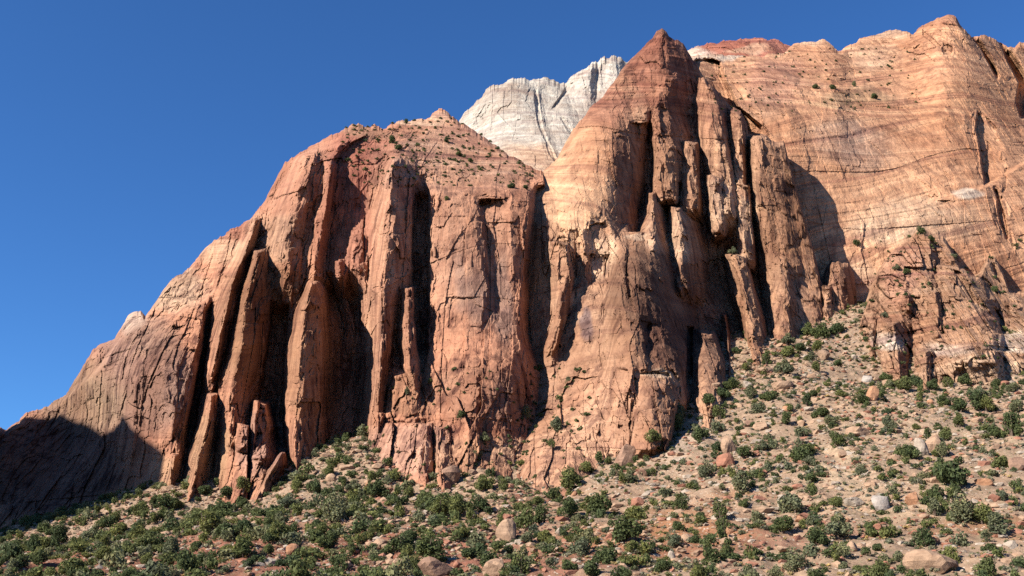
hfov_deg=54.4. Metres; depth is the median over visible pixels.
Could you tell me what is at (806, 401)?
juniper bush
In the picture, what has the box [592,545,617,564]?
juniper bush
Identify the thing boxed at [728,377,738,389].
juniper bush
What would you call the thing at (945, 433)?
juniper bush
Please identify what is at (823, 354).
boulder
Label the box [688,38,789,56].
cliff
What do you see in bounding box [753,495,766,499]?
boulder
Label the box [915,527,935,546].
juniper bush
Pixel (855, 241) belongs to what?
juniper bush
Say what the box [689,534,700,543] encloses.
juniper bush
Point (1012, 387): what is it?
juniper bush
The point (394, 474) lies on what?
juniper bush
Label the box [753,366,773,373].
boulder
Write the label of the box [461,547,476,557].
juniper bush
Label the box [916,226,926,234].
juniper bush
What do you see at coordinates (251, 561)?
juniper bush
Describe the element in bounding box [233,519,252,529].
juniper bush
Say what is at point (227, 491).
juniper bush
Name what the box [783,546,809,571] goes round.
shrub
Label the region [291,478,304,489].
juniper bush
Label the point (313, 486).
juniper bush
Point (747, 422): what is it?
boulder
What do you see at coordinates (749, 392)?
juniper bush
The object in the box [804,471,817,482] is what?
juniper bush
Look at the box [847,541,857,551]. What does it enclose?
boulder
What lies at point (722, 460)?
boulder
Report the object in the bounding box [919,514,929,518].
boulder
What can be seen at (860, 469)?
juniper bush
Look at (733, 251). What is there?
juniper bush
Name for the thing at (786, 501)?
shrub
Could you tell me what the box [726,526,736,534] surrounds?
boulder
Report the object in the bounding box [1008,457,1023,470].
boulder
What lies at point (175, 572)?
juniper bush
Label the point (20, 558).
juniper bush
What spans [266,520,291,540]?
juniper bush
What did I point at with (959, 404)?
juniper bush
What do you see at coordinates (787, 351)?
juniper bush
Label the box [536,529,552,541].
juniper bush
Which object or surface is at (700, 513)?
juniper bush
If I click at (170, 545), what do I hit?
juniper bush
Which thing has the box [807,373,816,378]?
boulder
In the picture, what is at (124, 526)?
juniper bush
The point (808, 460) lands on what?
juniper bush
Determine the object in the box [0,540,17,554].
juniper bush
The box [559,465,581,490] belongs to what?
juniper bush
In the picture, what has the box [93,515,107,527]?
juniper bush
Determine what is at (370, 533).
juniper bush
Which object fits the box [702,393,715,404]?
juniper bush
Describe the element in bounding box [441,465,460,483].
boulder
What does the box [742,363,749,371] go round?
juniper bush
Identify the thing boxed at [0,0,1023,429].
sky
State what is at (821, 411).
juniper bush
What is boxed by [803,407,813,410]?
boulder
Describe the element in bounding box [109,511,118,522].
juniper bush
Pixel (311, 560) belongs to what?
juniper bush
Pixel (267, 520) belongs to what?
juniper bush
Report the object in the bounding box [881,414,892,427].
juniper bush
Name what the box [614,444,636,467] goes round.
boulder
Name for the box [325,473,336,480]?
boulder
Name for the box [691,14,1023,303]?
cliff
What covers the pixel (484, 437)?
juniper bush
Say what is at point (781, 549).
boulder
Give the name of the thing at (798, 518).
boulder
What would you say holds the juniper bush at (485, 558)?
on the ground at (897, 518)
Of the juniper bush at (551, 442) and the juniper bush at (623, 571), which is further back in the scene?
the juniper bush at (551, 442)
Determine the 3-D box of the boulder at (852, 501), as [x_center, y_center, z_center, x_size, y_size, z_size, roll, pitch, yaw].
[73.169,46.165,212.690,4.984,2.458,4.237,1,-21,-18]
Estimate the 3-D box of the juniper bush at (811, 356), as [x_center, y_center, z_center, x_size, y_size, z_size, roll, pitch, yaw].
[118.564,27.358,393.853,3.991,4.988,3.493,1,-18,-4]
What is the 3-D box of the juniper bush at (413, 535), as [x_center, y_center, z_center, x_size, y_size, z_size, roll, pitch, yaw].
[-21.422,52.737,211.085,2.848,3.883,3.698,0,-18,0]
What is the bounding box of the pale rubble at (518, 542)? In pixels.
[0,306,1023,575]
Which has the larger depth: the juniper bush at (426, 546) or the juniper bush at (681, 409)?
the juniper bush at (681, 409)
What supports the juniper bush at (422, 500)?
on the ground at (897, 518)
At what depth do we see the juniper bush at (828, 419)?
300.95 m
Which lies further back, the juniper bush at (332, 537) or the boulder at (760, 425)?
the boulder at (760, 425)
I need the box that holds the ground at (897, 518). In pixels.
[1,304,1023,575]
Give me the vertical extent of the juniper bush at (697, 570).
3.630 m
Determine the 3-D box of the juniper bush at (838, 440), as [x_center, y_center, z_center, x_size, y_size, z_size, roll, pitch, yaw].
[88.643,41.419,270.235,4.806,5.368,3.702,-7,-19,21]
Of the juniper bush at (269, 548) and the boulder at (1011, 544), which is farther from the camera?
the juniper bush at (269, 548)
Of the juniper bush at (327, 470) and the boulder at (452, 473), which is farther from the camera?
the juniper bush at (327, 470)
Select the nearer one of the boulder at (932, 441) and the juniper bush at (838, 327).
the boulder at (932, 441)
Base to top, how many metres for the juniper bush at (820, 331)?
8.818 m
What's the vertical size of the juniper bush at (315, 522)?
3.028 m
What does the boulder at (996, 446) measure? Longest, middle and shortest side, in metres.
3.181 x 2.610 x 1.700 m
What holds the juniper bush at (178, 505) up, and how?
on the ground at (897, 518)
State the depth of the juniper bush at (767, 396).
328.92 m
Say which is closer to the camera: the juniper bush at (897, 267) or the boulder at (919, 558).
the boulder at (919, 558)
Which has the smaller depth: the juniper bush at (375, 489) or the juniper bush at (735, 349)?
the juniper bush at (375, 489)
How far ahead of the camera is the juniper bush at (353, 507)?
251.02 m
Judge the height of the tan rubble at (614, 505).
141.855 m
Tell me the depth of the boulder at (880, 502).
203.67 m
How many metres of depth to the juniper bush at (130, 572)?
161.02 m
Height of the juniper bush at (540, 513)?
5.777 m
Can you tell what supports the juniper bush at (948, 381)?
on the ground at (897, 518)
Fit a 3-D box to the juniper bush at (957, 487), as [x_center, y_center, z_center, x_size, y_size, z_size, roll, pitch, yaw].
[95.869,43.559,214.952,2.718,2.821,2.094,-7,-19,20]
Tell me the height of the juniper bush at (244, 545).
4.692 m
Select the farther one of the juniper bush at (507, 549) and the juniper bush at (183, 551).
the juniper bush at (183, 551)
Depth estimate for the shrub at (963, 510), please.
192.42 m
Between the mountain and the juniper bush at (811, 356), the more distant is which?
the mountain
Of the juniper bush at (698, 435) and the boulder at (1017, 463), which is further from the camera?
the juniper bush at (698, 435)
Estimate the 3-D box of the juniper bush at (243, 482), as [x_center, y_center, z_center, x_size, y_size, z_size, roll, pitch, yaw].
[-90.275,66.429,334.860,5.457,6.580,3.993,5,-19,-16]
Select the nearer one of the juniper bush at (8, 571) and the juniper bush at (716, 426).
the juniper bush at (8, 571)
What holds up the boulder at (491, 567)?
on the ground at (897, 518)
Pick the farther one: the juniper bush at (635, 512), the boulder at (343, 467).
the boulder at (343, 467)
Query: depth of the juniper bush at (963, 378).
365.73 m
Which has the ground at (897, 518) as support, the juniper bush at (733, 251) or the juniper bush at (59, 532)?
the juniper bush at (59, 532)
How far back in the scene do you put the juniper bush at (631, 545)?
180.79 m
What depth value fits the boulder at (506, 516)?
238.85 m
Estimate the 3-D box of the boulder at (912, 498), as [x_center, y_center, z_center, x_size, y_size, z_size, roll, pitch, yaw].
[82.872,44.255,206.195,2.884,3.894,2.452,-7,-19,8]
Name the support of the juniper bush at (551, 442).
on the cliff at (662, 192)
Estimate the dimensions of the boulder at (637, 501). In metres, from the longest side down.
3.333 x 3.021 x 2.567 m
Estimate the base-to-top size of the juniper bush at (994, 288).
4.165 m
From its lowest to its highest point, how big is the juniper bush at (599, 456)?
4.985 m
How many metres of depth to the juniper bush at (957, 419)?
287.44 m
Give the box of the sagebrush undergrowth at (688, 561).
[0,303,1023,575]
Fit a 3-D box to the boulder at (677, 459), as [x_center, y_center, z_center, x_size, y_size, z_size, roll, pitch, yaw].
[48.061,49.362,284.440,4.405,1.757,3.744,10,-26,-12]
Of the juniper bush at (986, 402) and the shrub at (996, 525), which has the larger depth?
the juniper bush at (986, 402)
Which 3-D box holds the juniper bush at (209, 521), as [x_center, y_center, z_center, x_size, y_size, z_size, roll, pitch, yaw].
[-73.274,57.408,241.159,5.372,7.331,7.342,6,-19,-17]
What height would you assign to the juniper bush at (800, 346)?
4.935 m
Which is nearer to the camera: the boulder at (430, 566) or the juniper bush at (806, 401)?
the boulder at (430, 566)
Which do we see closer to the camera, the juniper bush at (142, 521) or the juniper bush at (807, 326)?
the juniper bush at (142, 521)
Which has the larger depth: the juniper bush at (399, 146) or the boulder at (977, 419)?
the juniper bush at (399, 146)
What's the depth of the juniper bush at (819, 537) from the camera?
175.26 m
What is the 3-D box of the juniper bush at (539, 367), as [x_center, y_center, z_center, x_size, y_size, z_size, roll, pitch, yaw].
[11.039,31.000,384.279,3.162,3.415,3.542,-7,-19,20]
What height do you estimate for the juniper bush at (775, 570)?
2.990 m
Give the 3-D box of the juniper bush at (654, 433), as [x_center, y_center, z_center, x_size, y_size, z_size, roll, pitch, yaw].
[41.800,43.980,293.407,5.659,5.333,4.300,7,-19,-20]
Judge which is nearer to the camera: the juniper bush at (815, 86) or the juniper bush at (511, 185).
the juniper bush at (511, 185)
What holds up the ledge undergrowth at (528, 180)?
on the cliff at (305, 308)
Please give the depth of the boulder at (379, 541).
209.11 m
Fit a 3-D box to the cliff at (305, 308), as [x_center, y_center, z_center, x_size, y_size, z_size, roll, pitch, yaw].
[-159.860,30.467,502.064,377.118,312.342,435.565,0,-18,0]
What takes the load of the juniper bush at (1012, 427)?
on the ground at (897, 518)
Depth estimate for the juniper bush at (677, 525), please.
196.19 m
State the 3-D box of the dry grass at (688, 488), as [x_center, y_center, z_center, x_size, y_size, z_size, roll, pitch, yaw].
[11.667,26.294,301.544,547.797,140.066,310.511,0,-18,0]
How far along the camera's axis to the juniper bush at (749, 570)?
150.85 m
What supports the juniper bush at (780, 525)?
on the ground at (897, 518)
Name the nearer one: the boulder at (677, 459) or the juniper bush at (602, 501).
the juniper bush at (602, 501)
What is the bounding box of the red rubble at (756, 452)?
[0,304,1023,575]
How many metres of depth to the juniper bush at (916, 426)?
289.47 m
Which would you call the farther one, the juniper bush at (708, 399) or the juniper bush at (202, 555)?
the juniper bush at (708, 399)
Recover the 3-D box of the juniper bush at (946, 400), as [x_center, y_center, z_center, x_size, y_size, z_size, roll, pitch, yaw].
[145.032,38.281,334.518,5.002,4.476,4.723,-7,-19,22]
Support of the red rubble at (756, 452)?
on the ground at (897, 518)
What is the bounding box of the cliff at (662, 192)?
[519,28,856,491]
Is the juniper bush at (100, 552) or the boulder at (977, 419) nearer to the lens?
the juniper bush at (100, 552)
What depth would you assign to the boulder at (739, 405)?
328.00 m
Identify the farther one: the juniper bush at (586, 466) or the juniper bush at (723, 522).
the juniper bush at (586, 466)
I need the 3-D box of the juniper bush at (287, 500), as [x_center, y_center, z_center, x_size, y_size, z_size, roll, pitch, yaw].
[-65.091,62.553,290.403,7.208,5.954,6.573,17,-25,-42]
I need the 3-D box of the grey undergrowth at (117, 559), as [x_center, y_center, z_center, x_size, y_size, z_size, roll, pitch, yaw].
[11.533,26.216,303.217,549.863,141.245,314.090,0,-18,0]
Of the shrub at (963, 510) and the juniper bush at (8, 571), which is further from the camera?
the shrub at (963, 510)
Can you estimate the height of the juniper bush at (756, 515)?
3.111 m
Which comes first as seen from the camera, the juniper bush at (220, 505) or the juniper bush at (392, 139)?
the juniper bush at (220, 505)
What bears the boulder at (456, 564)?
on the ground at (897, 518)
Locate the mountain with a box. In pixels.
[459,55,628,170]
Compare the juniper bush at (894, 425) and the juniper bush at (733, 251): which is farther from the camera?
the juniper bush at (733, 251)
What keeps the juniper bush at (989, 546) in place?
on the ground at (897, 518)
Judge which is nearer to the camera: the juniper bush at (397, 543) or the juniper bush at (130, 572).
the juniper bush at (130, 572)
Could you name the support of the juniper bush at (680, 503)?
on the ground at (897, 518)
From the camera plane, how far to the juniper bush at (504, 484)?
289.11 m
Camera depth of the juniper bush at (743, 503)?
212.75 m
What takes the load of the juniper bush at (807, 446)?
on the ground at (897, 518)
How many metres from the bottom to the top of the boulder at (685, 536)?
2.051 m
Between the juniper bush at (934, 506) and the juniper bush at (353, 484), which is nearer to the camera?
the juniper bush at (934, 506)
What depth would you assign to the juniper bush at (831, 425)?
296.47 m
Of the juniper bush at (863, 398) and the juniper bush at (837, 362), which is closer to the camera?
the juniper bush at (863, 398)
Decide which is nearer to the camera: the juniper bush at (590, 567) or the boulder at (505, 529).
the juniper bush at (590, 567)
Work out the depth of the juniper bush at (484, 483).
291.40 m
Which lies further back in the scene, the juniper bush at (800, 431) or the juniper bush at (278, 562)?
the juniper bush at (800, 431)
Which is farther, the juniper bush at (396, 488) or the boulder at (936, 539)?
the juniper bush at (396, 488)
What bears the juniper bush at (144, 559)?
on the ground at (897, 518)
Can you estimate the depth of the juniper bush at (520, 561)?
162.54 m
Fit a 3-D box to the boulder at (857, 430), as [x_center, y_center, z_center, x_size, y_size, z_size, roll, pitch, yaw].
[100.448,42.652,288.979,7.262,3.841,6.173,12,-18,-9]
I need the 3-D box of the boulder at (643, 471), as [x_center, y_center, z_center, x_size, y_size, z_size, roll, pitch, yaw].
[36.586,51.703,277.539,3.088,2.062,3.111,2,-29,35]
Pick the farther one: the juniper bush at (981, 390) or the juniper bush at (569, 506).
the juniper bush at (981, 390)
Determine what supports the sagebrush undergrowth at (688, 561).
on the ground at (897, 518)
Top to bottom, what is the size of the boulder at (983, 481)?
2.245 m
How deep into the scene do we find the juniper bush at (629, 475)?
271.60 m
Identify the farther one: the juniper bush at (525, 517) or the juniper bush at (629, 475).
the juniper bush at (629, 475)
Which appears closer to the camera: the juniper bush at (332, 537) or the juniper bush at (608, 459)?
the juniper bush at (332, 537)
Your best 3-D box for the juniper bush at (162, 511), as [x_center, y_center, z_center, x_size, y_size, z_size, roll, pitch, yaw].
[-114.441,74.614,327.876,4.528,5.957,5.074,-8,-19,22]
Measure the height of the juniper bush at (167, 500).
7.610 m
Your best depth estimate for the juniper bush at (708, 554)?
168.46 m
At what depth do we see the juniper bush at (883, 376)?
377.67 m
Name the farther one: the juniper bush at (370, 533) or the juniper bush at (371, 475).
the juniper bush at (371, 475)
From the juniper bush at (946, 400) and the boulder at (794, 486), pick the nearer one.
the boulder at (794, 486)
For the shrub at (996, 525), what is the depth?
179.89 m
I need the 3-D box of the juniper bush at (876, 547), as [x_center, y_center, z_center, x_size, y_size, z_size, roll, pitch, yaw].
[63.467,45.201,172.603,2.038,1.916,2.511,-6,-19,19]
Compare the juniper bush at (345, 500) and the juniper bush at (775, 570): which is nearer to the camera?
the juniper bush at (775, 570)
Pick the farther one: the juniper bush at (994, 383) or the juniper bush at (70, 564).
the juniper bush at (994, 383)
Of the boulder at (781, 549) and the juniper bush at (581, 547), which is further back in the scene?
the juniper bush at (581, 547)
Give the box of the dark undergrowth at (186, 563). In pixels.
[0,303,1023,575]
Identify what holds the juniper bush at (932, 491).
on the ground at (897, 518)
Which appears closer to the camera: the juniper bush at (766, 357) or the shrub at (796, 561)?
the shrub at (796, 561)
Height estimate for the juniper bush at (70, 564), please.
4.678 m
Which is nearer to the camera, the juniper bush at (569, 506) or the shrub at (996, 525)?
the shrub at (996, 525)
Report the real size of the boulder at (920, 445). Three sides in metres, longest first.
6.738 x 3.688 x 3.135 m
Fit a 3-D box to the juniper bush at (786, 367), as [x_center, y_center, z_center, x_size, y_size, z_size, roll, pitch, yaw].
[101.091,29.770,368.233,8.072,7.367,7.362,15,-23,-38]
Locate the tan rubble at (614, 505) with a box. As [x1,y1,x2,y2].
[0,303,1023,575]
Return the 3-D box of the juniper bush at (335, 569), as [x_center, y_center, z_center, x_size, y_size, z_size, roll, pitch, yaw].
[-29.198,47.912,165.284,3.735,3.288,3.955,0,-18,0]
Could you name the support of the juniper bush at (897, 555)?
on the ground at (897, 518)
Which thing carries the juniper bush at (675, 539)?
on the ground at (897, 518)
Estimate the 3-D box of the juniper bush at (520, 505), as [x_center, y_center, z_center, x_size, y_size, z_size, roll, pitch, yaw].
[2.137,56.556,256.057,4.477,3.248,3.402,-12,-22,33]
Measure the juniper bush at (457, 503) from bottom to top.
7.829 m
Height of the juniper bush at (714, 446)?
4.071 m
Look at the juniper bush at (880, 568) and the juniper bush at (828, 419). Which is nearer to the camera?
the juniper bush at (880, 568)
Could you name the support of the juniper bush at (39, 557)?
on the ground at (897, 518)
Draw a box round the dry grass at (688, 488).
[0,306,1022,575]
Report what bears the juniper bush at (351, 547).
on the ground at (897, 518)
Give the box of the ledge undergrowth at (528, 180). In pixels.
[306,48,1022,473]
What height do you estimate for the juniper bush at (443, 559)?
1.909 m
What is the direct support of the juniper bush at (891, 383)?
on the ground at (897, 518)
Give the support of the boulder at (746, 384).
on the ground at (897, 518)
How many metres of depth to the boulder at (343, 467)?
326.81 m
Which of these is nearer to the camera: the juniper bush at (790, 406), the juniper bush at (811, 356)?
the juniper bush at (790, 406)
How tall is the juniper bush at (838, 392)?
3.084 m
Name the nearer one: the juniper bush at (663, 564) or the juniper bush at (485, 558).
the juniper bush at (663, 564)
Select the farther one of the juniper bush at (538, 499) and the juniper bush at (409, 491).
the juniper bush at (409, 491)
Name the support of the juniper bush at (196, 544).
on the ground at (897, 518)
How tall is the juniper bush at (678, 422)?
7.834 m
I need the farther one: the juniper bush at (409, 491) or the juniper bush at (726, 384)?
the juniper bush at (726, 384)
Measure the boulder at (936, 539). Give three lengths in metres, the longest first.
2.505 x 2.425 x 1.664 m
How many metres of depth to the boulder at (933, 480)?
225.33 m
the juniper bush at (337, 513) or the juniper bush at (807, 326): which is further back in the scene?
the juniper bush at (807, 326)
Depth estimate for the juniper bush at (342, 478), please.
314.00 m
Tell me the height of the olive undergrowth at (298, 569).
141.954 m
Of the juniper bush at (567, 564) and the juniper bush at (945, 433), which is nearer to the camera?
the juniper bush at (567, 564)
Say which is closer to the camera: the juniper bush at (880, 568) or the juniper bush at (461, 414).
the juniper bush at (880, 568)
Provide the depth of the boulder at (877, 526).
190.61 m
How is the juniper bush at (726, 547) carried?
on the ground at (897, 518)
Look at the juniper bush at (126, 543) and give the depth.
212.72 m
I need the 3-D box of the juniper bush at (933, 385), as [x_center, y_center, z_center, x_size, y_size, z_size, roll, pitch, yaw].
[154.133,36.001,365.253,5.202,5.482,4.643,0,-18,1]
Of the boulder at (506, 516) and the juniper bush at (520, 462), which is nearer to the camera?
the boulder at (506, 516)
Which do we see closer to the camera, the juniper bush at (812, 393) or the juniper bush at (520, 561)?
the juniper bush at (520, 561)
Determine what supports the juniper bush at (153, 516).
on the ground at (897, 518)
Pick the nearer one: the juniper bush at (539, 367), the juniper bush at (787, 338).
the juniper bush at (539, 367)
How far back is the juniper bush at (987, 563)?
149.18 m
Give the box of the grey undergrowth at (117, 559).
[1,303,1023,575]
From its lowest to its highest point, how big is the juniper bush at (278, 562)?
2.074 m
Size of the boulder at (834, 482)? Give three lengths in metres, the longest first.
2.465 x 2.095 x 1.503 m
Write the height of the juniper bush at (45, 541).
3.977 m
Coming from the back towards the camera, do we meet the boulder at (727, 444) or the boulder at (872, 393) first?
the boulder at (872, 393)
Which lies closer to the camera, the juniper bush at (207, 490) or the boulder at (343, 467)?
the boulder at (343, 467)
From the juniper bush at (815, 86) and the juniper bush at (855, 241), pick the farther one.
the juniper bush at (815, 86)
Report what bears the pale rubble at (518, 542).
on the ground at (897, 518)
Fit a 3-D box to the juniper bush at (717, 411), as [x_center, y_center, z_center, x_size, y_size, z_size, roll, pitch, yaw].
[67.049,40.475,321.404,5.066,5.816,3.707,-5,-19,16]
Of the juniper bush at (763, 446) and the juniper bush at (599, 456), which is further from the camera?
the juniper bush at (599, 456)
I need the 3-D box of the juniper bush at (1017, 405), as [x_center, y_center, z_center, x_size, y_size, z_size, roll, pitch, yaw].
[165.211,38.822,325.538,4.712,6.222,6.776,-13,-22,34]
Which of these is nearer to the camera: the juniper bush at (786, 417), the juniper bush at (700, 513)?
the juniper bush at (700, 513)
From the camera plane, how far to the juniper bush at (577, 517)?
226.72 m
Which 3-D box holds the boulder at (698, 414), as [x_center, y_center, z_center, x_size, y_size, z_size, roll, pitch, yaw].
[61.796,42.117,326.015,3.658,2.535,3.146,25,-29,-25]
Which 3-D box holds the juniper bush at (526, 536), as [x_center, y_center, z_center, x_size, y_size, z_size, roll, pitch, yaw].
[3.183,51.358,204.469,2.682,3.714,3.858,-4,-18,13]
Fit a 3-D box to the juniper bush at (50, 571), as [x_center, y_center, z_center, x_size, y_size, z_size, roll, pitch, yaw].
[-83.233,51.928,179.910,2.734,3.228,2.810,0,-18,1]
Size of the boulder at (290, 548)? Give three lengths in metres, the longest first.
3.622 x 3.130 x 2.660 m
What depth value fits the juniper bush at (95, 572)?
179.24 m
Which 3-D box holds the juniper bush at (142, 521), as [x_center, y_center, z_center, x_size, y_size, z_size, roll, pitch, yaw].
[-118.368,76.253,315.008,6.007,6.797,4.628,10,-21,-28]
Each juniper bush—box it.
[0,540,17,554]
[1,567,18,575]
[14,554,28,569]
[16,570,25,575]
[22,539,33,550]
[28,549,47,564]
[39,536,53,547]
[45,566,60,575]
[50,523,68,542]
[57,557,90,575]
[81,523,103,538]
[89,569,103,575]
[92,545,111,563]
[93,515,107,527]
[99,535,108,546]
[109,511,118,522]
[111,522,128,531]
[122,541,135,549]
[122,568,136,575]
[128,518,147,532]
[131,501,149,516]
[139,552,152,563]
[149,496,157,508]
[149,512,160,523]
[152,534,165,545]
[156,492,179,509]
[156,505,169,519]
[162,536,181,556]
[168,565,180,575]
[171,500,184,508]
[174,549,191,560]
[190,541,201,547]
[196,550,210,563]
[197,485,213,494]
[199,510,220,534]
[208,500,232,512]
[215,521,239,536]
[220,485,232,499]
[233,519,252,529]
[234,537,252,556]
[235,496,250,508]
[236,475,251,494]
[242,558,254,564]
[262,515,272,524]
[262,543,274,553]
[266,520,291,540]
[275,559,284,566]
[276,493,302,508]
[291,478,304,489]
[301,556,316,565]
[306,478,321,493]
[311,519,323,526]
[314,522,327,535]
[321,464,334,474]
[321,492,347,523]
[326,529,339,547]
[327,566,346,575]
[331,492,349,505]
[337,476,346,482]
[345,479,361,490]
[345,504,358,514]
[346,542,356,554]
[357,564,364,575]
[366,527,374,540]
[367,470,378,481]
[367,480,391,497]
[386,469,400,480]
[387,532,412,552]
[389,135,395,143]
[394,486,401,494]
[395,144,402,149]
[403,485,414,496]
[405,527,417,539]
[409,554,420,569]
[415,495,431,507]
[415,532,443,559]
[429,496,449,515]
[436,555,446,561]
[447,492,465,517]
[455,527,470,537]
[456,410,465,419]
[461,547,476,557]
[471,494,491,511]
[473,449,482,458]
[473,477,494,490]
[479,432,490,442]
[479,550,498,565]
[498,478,508,491]
[501,544,513,553]
[507,182,514,187]
[511,554,531,573]
[512,502,528,509]
[513,507,534,527]
[516,459,524,466]
[520,529,533,542]
[521,404,531,420]
[531,495,544,504]
[534,503,548,523]
[536,364,542,371]
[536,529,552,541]
[547,486,562,498]
[548,438,555,448]
[549,416,561,431]
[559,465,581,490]
[560,496,578,517]
[561,559,577,569]
[569,536,590,556]
[570,512,581,521]
[579,460,592,473]
[583,558,600,575]
[587,492,612,513]
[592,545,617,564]
[595,451,602,462]
[604,456,611,464]
[610,565,631,575]
[611,514,642,543]
[623,470,638,481]
[623,505,646,519]
[623,540,640,552]
[643,428,661,444]
[652,559,671,571]
[667,529,683,546]
[672,495,689,509]
[672,521,685,530]
[674,413,684,431]
[677,403,685,419]
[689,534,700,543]
[689,561,709,575]
[691,427,708,440]
[695,512,705,518]
[697,459,715,477]
[701,546,719,565]
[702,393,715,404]
[710,419,725,432]
[711,440,720,450]
[712,404,726,419]
[712,501,727,518]
[715,387,731,399]
[716,518,732,531]
[719,543,734,552]
[721,381,730,389]
[727,246,737,254]
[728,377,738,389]
[731,346,742,353]
[731,469,750,493]
[735,445,753,458]
[737,563,758,575]
[738,499,747,507]
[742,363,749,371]
[744,384,755,398]
[748,401,765,413]
[751,509,765,521]
[754,439,771,450]
[761,353,771,364]
[761,391,776,400]
[767,564,783,575]
[769,515,794,533]
[773,358,793,373]
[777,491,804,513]
[779,346,794,355]
[780,333,795,345]
[781,411,791,424]
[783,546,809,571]
[784,403,793,410]
[789,446,814,459]
[794,426,809,436]
[795,342,805,350]
[799,322,812,334]
[799,443,816,453]
[801,455,815,465]
[802,394,812,405]
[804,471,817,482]
[806,390,817,396]
[806,528,830,545]
[806,568,827,575]
[807,351,816,361]
[809,322,830,337]
[810,407,829,417]
[811,339,821,352]
[811,361,820,371]
[812,84,819,88]
[824,414,836,423]
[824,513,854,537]
[828,322,844,334]
[828,421,834,428]
[828,496,842,506]
[829,431,847,447]
[833,359,842,366]
[834,389,846,395]
[852,565,861,570]
[853,239,860,246]
[854,393,868,403]
[854,464,866,474]
[871,93,877,98]
[872,543,883,550]
[872,558,889,575]
[879,373,892,379]
[881,311,887,317]
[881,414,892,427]
[885,379,894,386]
[888,417,897,428]
[892,263,900,270]
[892,550,902,561]
[894,376,912,390]
[899,444,921,457]
[910,375,922,386]
[912,423,920,429]
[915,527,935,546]
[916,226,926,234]
[923,427,931,438]
[925,484,944,497]
[926,379,939,390]
[926,497,941,515]
[928,235,934,243]
[929,460,970,485]
[935,395,950,404]
[935,441,949,456]
[938,426,951,439]
[938,545,960,563]
[942,376,953,387]
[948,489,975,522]
[950,397,967,411]
[951,483,962,492]
[953,414,964,427]
[957,373,971,385]
[965,389,982,410]
[971,386,991,396]
[971,501,993,523]
[972,554,996,575]
[980,394,994,411]
[980,543,996,550]
[986,424,1006,437]
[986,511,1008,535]
[990,286,998,291]
[990,378,1000,387]
[990,456,1008,467]
[997,489,1009,499]
[1002,410,1022,435]
[1004,381,1017,391]
[1008,398,1023,411]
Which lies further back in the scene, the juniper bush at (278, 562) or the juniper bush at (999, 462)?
the juniper bush at (999, 462)
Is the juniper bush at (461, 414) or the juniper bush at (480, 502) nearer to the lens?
the juniper bush at (480, 502)
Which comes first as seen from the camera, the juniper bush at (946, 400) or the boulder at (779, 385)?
the juniper bush at (946, 400)
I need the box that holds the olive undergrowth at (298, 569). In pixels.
[0,301,1023,575]
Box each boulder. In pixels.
[286,543,299,554]
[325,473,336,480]
[339,464,354,470]
[373,538,387,549]
[417,556,452,575]
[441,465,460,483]
[453,561,462,567]
[482,558,503,575]
[495,518,515,542]
[503,513,510,518]
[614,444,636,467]
[631,497,643,505]
[637,469,647,475]
[668,550,675,558]
[672,457,685,461]
[681,533,692,538]
[695,413,702,417]
[716,452,734,467]
[721,436,735,453]
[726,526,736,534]
[734,403,742,407]
[743,381,752,387]
[743,420,754,426]
[752,421,768,430]
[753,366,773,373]
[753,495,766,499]
[771,381,793,390]
[776,546,789,552]
[791,484,802,488]
[793,535,802,539]
[795,516,805,521]
[797,420,804,425]
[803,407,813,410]
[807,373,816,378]
[817,349,829,359]
[830,481,840,485]
[838,450,846,457]
[844,497,862,506]
[845,426,870,436]
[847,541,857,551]
[861,375,872,381]
[866,386,878,400]
[871,495,889,510]
[873,523,882,530]
[902,549,958,573]
[904,492,918,504]
[914,438,929,455]
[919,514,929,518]
[925,434,940,451]
[930,477,938,482]
[932,535,939,543]
[971,417,982,422]
[974,478,993,485]
[990,444,1000,448]
[1003,540,1016,549]
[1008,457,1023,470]
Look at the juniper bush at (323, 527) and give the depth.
226.71 m
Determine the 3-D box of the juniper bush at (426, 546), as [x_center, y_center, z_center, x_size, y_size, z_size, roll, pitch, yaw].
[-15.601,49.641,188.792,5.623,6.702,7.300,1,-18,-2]
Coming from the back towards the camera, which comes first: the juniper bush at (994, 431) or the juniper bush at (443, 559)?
the juniper bush at (994, 431)
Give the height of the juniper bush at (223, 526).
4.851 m
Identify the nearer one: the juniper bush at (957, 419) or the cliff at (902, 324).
the juniper bush at (957, 419)
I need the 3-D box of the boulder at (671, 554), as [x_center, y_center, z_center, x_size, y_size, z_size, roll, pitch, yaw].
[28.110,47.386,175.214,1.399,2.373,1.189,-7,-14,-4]
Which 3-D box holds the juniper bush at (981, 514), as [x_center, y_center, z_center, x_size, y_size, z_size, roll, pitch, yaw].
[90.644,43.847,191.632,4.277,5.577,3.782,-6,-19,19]
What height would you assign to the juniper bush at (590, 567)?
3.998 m
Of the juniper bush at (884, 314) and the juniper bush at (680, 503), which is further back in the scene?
the juniper bush at (884, 314)
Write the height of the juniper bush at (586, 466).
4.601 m
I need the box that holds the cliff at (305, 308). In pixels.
[0,108,544,526]
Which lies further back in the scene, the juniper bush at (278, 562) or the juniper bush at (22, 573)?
the juniper bush at (22, 573)
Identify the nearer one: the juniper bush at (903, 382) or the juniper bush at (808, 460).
the juniper bush at (808, 460)
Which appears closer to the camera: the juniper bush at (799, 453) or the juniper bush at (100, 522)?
the juniper bush at (799, 453)
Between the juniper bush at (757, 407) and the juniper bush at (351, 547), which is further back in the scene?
the juniper bush at (757, 407)
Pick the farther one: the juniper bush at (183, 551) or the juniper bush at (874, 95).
the juniper bush at (874, 95)
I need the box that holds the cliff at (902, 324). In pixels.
[859,230,1023,391]
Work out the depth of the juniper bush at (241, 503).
305.59 m

